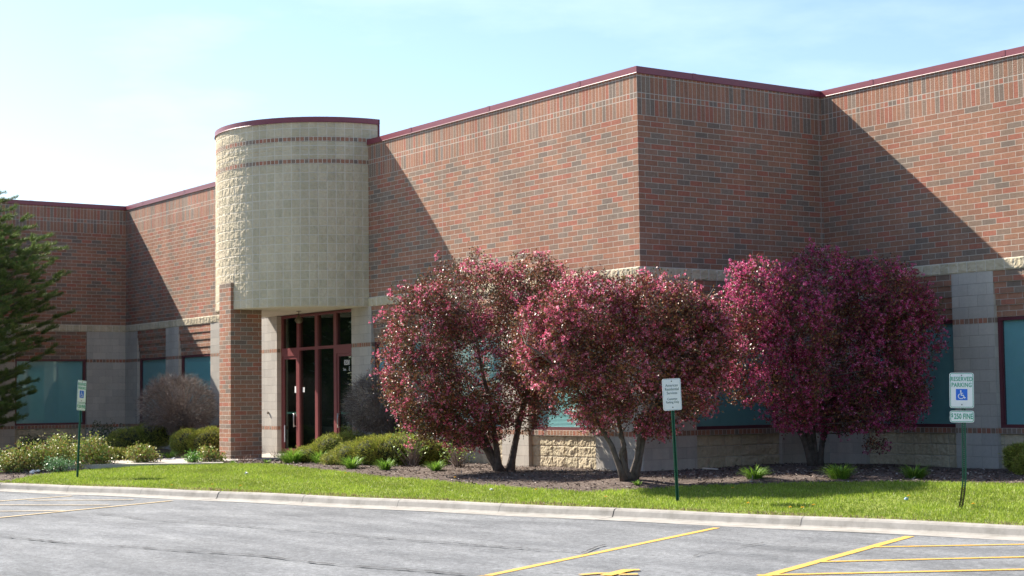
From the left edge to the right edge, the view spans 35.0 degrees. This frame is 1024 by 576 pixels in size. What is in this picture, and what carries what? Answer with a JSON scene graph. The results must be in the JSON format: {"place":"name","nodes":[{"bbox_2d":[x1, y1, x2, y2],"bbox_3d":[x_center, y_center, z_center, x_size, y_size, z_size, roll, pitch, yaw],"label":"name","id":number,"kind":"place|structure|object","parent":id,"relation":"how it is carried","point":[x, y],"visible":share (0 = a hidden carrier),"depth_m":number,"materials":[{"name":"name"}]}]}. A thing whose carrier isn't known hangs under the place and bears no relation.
{"place":"outdoors","nodes":[
{"label":"outdoors","id":0,"kind":"place"},
{"bbox_2d":[0,453,280,469],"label":"entrance path","id":1,"kind":"structure","parent":0,"point":[166,461],"depth_m":35.15,"materials":[{"name":"concrete"}]},
{"bbox_2d":[181,448,202,462],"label":"ground cover plant","id":2,"kind":"object","parent":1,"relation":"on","point":[193,458],"visible":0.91,"depth_m":35.15,"materials":[{"name":"green plant"}]},
{"bbox_2d":[0,489,1023,575],"bbox_3d":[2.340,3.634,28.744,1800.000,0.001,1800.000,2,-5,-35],"label":"parking lot","id":3,"kind":"structure","parent":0,"point":[96,528],"depth_m":18.88,"materials":[{"name":"grey asphalt"}]},
{"bbox_2d":[3,496,64,500],"bbox_3d":[-8.775,3.783,29.042,0.104,0.001,2.277,-3,-5,34],"label":"parking line","id":4,"kind":"object","parent":3,"relation":"on","point":[33,498],"visible":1,"depth_m":29.27,"materials":[{"name":"yellow paint"}]},
{"bbox_2d":[0,501,164,517],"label":"parking line","id":5,"kind":"object","parent":3,"relation":"on","point":[81,509],"visible":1,"depth_m":26.09,"materials":[{"name":"yellow paint"}]},
{"bbox_2d":[7,536,490,575],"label":"asphalt crack","id":6,"kind":"object","parent":3,"relation":"on","point":[276,557],"visible":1,"depth_m":17.47,"materials":[{"name":"black asphalt"}]},
{"bbox_2d":[107,514,520,547],"bbox_3d":[-3.163,3.200,21.599,0.182,0.001,9.268,3,-5,-45],"label":"asphalt crack","id":7,"kind":"object","parent":3,"relation":"on","point":[320,531],"visible":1,"depth_m":20.82,"materials":[{"name":"black asphalt"}]},
{"bbox_2d":[0,483,1023,540],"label":"kerb","id":8,"kind":"structure","parent":3,"relation":"on","point":[921,528],"depth_m":23.19,"materials":[{"name":"concrete"}]},
{"bbox_2d":[0,483,801,524],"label":"kerb joint","id":9,"kind":"object","parent":8,"relation":"on","point":[397,504],"visible":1,"depth_m":22.95,"materials":[{"name":"grey concrete"}]},
{"bbox_2d":[486,528,716,575],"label":"parking line","id":10,"kind":"object","parent":3,"relation":"on","point":[520,568],"visible":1,"depth_m":17.74,"materials":[{"name":"yellow paint"}]},
{"bbox_2d":[580,569,638,574],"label":"wheelchair pavement mark","id":11,"kind":"object","parent":3,"relation":"on","point":[617,572],"visible":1,"depth_m":15.67,"materials":[{"name":"yellow paint"}]},
{"bbox_2d":[760,536,913,575],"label":"parking line","id":12,"kind":"object","parent":3,"relation":"on","point":[833,557],"visible":1,"depth_m":17.07,"materials":[{"name":"yellow paint"}]},
{"bbox_2d":[756,568,1023,574],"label":"parking line","id":13,"kind":"object","parent":3,"relation":"on","point":[890,572],"visible":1,"depth_m":15.51,"materials":[{"name":"yellow paint"}]},
{"bbox_2d":[813,556,1023,561],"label":"parking line","id":14,"kind":"object","parent":3,"relation":"on","point":[918,559],"visible":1,"depth_m":16.68,"materials":[{"name":"yellow paint"}]},
{"bbox_2d":[866,544,1023,546],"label":"parking line","id":15,"kind":"object","parent":3,"relation":"on","point":[944,545],"visible":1,"depth_m":18.14,"materials":[{"name":"yellow paint"}]},
{"bbox_2d":[0,46,1023,470],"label":"office building","id":16,"kind":"structure","parent":0,"point":[264,270],"depth_m":31.62,"materials":[{"name":"brick"}]},
{"bbox_2d":[15,359,85,425],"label":"window","id":17,"kind":"structure","parent":16,"relation":"in","point":[55,402],"depth_m":47.71,"materials":[{"name":"teal glass"}]},
{"bbox_2d":[140,357,165,422],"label":"window","id":18,"kind":"structure","parent":16,"relation":"in","point":[146,373],"depth_m":47.67,"materials":[{"name":"teal glass"}]},
{"bbox_2d":[182,354,209,424],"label":"window","id":19,"kind":"structure","parent":16,"relation":"in","point":[199,366],"depth_m":44.90,"materials":[{"name":"teal glass"}]},
{"bbox_2d":[283,356,296,452],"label":"door","id":20,"kind":"structure","parent":16,"relation":"in","point":[290,357],"depth_m":40.52,"materials":[{"name":"red paint"}]},
{"bbox_2d":[337,353,351,433],"bbox_3d":[-3.864,2.721,37.947,0.149,2.400,0.874,2,-5,-35],"label":"door","id":21,"kind":"structure","parent":16,"relation":"in","point":[339,413],"depth_m":38.26,"materials":[{"name":"red paint"}]},
{"bbox_2d":[375,339,421,427],"bbox_3d":[-2.461,2.125,35.938,0.078,1.930,2.134,2,-5,-35],"label":"window","id":22,"kind":"structure","parent":16,"relation":"in","point":[381,363],"depth_m":36.59,"materials":[{"name":"teal glass"}]},
{"bbox_2d":[447,333,501,428],"bbox_3d":[-0.717,1.934,33.445,0.078,1.930,2.134,2,-5,-35],"label":"window","id":23,"kind":"structure","parent":16,"relation":"in","point":[492,374],"depth_m":33.39,"materials":[{"name":"teal glass"}]},
{"bbox_2d":[532,328,594,430],"bbox_3d":[1.027,1.744,30.952,0.078,1.930,2.134,2,-5,-35],"label":"window","id":24,"kind":"structure","parent":16,"relation":"in","point":[558,423],"depth_m":31.08,"materials":[{"name":"teal glass"}]},
{"bbox_2d":[696,325,777,429],"bbox_3d":[4.152,1.662,30.322,2.134,1.930,0.078,2,-5,-35],"label":"window","id":25,"kind":"structure","parent":16,"relation":"in","point":[732,418],"depth_m":30.34,"materials":[{"name":"teal glass"}]},
{"bbox_2d":[868,320,955,426],"bbox_3d":[7.404,1.598,29.968,0.078,1.930,2.134,2,-5,-35],"label":"window","id":26,"kind":"structure","parent":16,"relation":"in","point":[940,410],"depth_m":29.47,"materials":[{"name":"teal glass"}]},
{"bbox_2d":[997,316,1023,427],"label":"window","id":27,"kind":"structure","parent":16,"relation":"in","point":[1011,347],"depth_m":28.19,"materials":[{"name":"teal glass"}]},
{"bbox_2d":[0,449,1023,491],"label":"mulch bed","id":28,"kind":"object","parent":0,"point":[608,478],"visible":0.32,"depth_m":27.83,"materials":[{"name":"brown wood"}]},
{"bbox_2d":[0,440,32,472],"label":"rose bush","id":29,"kind":"object","parent":28,"relation":"on","point":[8,466],"visible":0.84,"depth_m":35.14,"materials":[{"name":"green plant"}]},
{"bbox_2d":[4,436,54,471],"bbox_3d":[-10.513,3.664,35.185,1.128,0.885,1.064,2,-5,-35],"label":"rose bush","id":30,"kind":"object","parent":28,"relation":"on","point":[36,457],"visible":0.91,"depth_m":35.10,"materials":[{"name":"green plant"}]},
{"bbox_2d":[15,434,46,451],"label":"shade shrub","id":31,"kind":"object","parent":28,"relation":"on","point":[30,440],"visible":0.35,"depth_m":43.42,"materials":[{"name":"green plant"}]},
{"bbox_2d":[0,189,76,428],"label":"pine tree","id":32,"kind":"object","parent":28,"relation":"on","point":[7,283],"visible":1,"depth_m":43.88,"materials":[{"name":"green plant"}]},
{"bbox_2d":[31,430,80,469],"bbox_3d":[-9.986,3.574,35.600,1.279,0.973,1.180,2,-5,-35],"label":"rose bush","id":33,"kind":"object","parent":28,"relation":"on","point":[58,451],"visible":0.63,"depth_m":35.47,"materials":[{"name":"green plant"}]},
{"bbox_2d":[38,453,75,472],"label":"ground cover plant","id":34,"kind":"object","parent":28,"relation":"on","point":[60,466],"visible":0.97,"depth_m":34.55,"materials":[{"name":"green plant"}]},
{"bbox_2d":[51,436,73,448],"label":"shade shrub","id":35,"kind":"object","parent":28,"relation":"on","point":[66,442],"visible":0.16,"depth_m":43.52,"materials":[{"name":"green plant"}]},
{"bbox_2d":[67,431,119,468],"bbox_3d":[-9.086,3.561,35.209,1.122,0.935,0.984,0,-4,-14],"label":"rose bush","id":36,"kind":"object","parent":28,"relation":"on","point":[95,453],"visible":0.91,"depth_m":35.08,"materials":[{"name":"green plant"}]},
{"bbox_2d":[83,418,123,443],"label":"shade shrub","id":37,"kind":"object","parent":28,"relation":"on","point":[102,430],"visible":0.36,"depth_m":42.96,"materials":[{"name":"green plant"}]},
{"bbox_2d":[107,446,130,459],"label":"yew shrub","id":38,"kind":"object","parent":28,"relation":"on","point":[118,451],"visible":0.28,"depth_m":37.46,"materials":[{"name":"green plant"}]},
{"bbox_2d":[99,419,170,452],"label":"yew shrub","id":39,"kind":"object","parent":28,"relation":"on","point":[126,437],"visible":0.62,"depth_m":42.21,"materials":[{"name":"green plant"}]},
{"bbox_2d":[122,440,162,462],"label":"rose bush","id":40,"kind":"object","parent":28,"relation":"on","point":[143,453],"visible":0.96,"depth_m":35.60,"materials":[{"name":"green plant"}]},
{"bbox_2d":[162,450,180,457],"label":"daylily clump","id":41,"kind":"object","parent":28,"relation":"on","point":[167,455],"visible":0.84,"depth_m":38.31,"materials":[{"name":"green plant"}]},
{"bbox_2d":[133,368,218,434],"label":"bare shrub","id":42,"kind":"object","parent":28,"relation":"on","point":[174,415],"visible":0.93,"depth_m":41.69,"materials":[{"name":"grey plant"}]},
{"bbox_2d":[168,425,218,456],"bbox_3d":[-7.400,3.735,39.242,1.970,0.884,1.260,-1,-4,1],"label":"yew shrub","id":43,"kind":"object","parent":28,"relation":"on","point":[182,440],"visible":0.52,"depth_m":39.03,"materials":[{"name":"green plant"}]},
{"bbox_2d":[190,443,226,461],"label":"rose bush","id":44,"kind":"object","parent":28,"relation":"on","point":[209,455],"visible":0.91,"depth_m":35.53,"materials":[{"name":"green plant"}]},
{"bbox_2d":[231,452,258,461],"bbox_3d":[-5.857,3.672,35.571,0.784,0.299,0.801,2,-5,-35],"label":"dry spirea","id":45,"kind":"object","parent":28,"relation":"on","point":[246,457],"visible":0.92,"depth_m":35.60,"materials":[{"name":"plant"}]},
{"bbox_2d":[270,449,285,457],"bbox_3d":[-5.286,3.766,37.222,0.658,0.322,0.698,2,-5,-35],"label":"dry spirea","id":46,"kind":"object","parent":28,"relation":"on","point":[274,453],"visible":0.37,"depth_m":37.18,"materials":[{"name":"plant"}]},
{"bbox_2d":[274,447,304,462],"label":"daylily clump","id":47,"kind":"object","parent":28,"relation":"on","point":[290,457],"visible":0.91,"depth_m":34.74,"materials":[{"name":"green plant"}]},
{"bbox_2d":[308,451,326,463],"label":"daylily clump","id":48,"kind":"object","parent":28,"relation":"on","point":[316,460],"visible":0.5,"depth_m":34.51,"materials":[{"name":"green plant"}]},
{"bbox_2d":[281,431,359,462],"bbox_3d":[-4.127,3.487,35.283,1.815,0.766,1.105,-1,-4,0],"label":"yew shrub","id":49,"kind":"object","parent":28,"relation":"on","point":[331,441],"visible":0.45,"depth_m":35.08,"materials":[{"name":"green plant"}]},
{"bbox_2d":[339,456,367,468],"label":"daylily clump","id":50,"kind":"object","parent":28,"relation":"on","point":[351,464],"visible":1,"depth_m":32.00,"materials":[{"name":"green plant"}]},
{"bbox_2d":[342,429,378,438],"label":"yew shrub","id":51,"kind":"object","parent":28,"relation":"on","point":[349,431],"visible":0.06,"depth_m":36.84,"materials":[{"name":"green plant"}]},
{"bbox_2d":[340,364,412,436],"bbox_3d":[-2.802,2.565,36.010,2.177,1.797,2.154,2,-5,-35],"label":"bare shrub","id":52,"kind":"object","parent":28,"relation":"on","point":[362,417],"visible":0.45,"depth_m":35.63,"materials":[{"name":"grey plant"}]},
{"bbox_2d":[372,458,396,469],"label":"daylily clump","id":53,"kind":"object","parent":28,"relation":"on","point":[383,465],"visible":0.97,"depth_m":31.33,"materials":[{"name":"green plant"}]},
{"bbox_2d":[319,431,451,464],"bbox_3d":[-2.671,3.326,33.355,2.917,0.799,1.322,-1,-4,11],"label":"yew shrub","id":54,"kind":"object","parent":28,"relation":"on","point":[371,448],"visible":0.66,"depth_m":33.05,"materials":[{"name":"green plant"}]},
{"bbox_2d":[391,425,429,465],"bbox_3d":[-2.032,3.130,32.637,0.853,0.942,0.972,0,-4,-4],"label":"young shrub","id":55,"kind":"object","parent":28,"relation":"on","point":[413,458],"visible":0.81,"depth_m":32.53,"materials":[{"name":"green plant"}]},
{"bbox_2d":[425,459,444,470],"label":"daylily clump","id":56,"kind":"object","parent":28,"relation":"on","point":[433,466],"visible":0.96,"depth_m":30.52,"materials":[{"name":"green plant"}]},
{"bbox_2d":[437,437,474,466],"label":"young shrub","id":57,"kind":"object","parent":28,"relation":"on","point":[455,461],"visible":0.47,"depth_m":31.78,"materials":[{"name":"green plant"}]},
{"bbox_2d":[366,241,592,471],"bbox_3d":[-0.602,1.289,29.885,4.388,4.355,2.705,-1,-4,6],"label":"crabapple tree","id":58,"kind":"object","parent":28,"relation":"on","point":[448,422],"visible":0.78,"depth_m":29.65,"materials":[{"name":"pink plant"}]},
{"bbox_2d":[502,264,749,481],"bbox_3d":[1.873,1.359,26.135,4.067,3.525,2.115,-1,-4,-3],"label":"crabapple tree","id":59,"kind":"object","parent":28,"relation":"on","point":[705,324],"visible":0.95,"depth_m":25.82,"materials":[{"name":"pink plant"}]},
{"bbox_2d":[630,480,641,484],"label":"daylily clump","id":60,"kind":"object","parent":28,"relation":"on","point":[636,482],"visible":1,"depth_m":25.58,"materials":[{"name":"green plant"}]},
{"bbox_2d":[702,468,717,469],"bbox_3d":[3.429,3.126,28.050,0.039,0.038,0.374,2,-5,-36],"label":"pale stick","id":61,"kind":"object","parent":28,"relation":"on","point":[709,468],"visible":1,"depth_m":28.04,"materials":[{"name":"wood"}]},
{"bbox_2d":[741,464,769,478],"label":"daylily clump","id":62,"kind":"object","parent":28,"relation":"on","point":[755,473],"visible":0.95,"depth_m":26.00,"materials":[{"name":"green plant"}]},
{"bbox_2d":[717,236,950,465],"bbox_3d":[5.412,1.121,28.085,4.636,4.152,2.556,2,-5,-35],"label":"crabapple tree","id":63,"kind":"object","parent":28,"relation":"on","point":[887,320],"visible":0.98,"depth_m":28.03,"materials":[{"name":"purple plant"}]},
{"bbox_2d":[818,463,857,478],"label":"daylily clump","id":64,"kind":"object","parent":28,"relation":"on","point":[841,473],"visible":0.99,"depth_m":25.59,"materials":[{"name":"green plant"}]},
{"bbox_2d":[898,463,934,478],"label":"daylily clump","id":65,"kind":"object","parent":28,"relation":"on","point":[916,472],"visible":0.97,"depth_m":25.43,"materials":[{"name":"green plant"}]},
{"bbox_2d":[999,441,1023,472],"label":"yew shrub","id":66,"kind":"object","parent":28,"relation":"on","point":[1009,450],"visible":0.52,"depth_m":26.75,"materials":[{"name":"green plant"}]},
{"bbox_2d":[1009,448,1023,474],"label":"yew shrub","id":67,"kind":"object","parent":28,"relation":"on","point":[1017,462],"visible":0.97,"depth_m":25.91,"materials":[{"name":"green plant"}]},
{"bbox_2d":[0,0,1023,205],"label":"sky","id":68,"kind":"structure","parent":0,"point":[103,102],"materials":[{"name":"blue"}]},
{"bbox_2d":[0,462,1023,524],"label":"lawn","id":69,"kind":"structure","parent":0,"point":[730,511],"depth_m":23.65,"materials":[{"name":"green plant"}]},
{"bbox_2d":[76,380,86,476],"bbox_3d":[-8.760,2.989,32.973,0.038,2.240,0.343,-2,-4,19],"label":"parking sign","id":70,"kind":"object","parent":69,"relation":"on","point":[81,396],"visible":0.95,"depth_m":32.96,"materials":[{"name":"green paint"}]},
{"bbox_2d":[662,378,681,500],"bbox_3d":[2.310,2.319,23.338,0.321,2.039,0.038,1,-4,-24],"label":"parking sign","id":71,"kind":"object","parent":69,"relation":"on","point":[671,390],"visible":0.98,"depth_m":23.37,"materials":[{"name":"green paint"}]},
{"bbox_2d":[949,373,973,509],"bbox_3d":[5.857,2.107,21.058,0.315,2.016,0.038,-2,-4,13],"label":"parking sign","id":72,"kind":"object","parent":69,"relation":"on","point":[961,386],"visible":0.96,"depth_m":21.08,"materials":[{"name":"green paint"}]}
]}

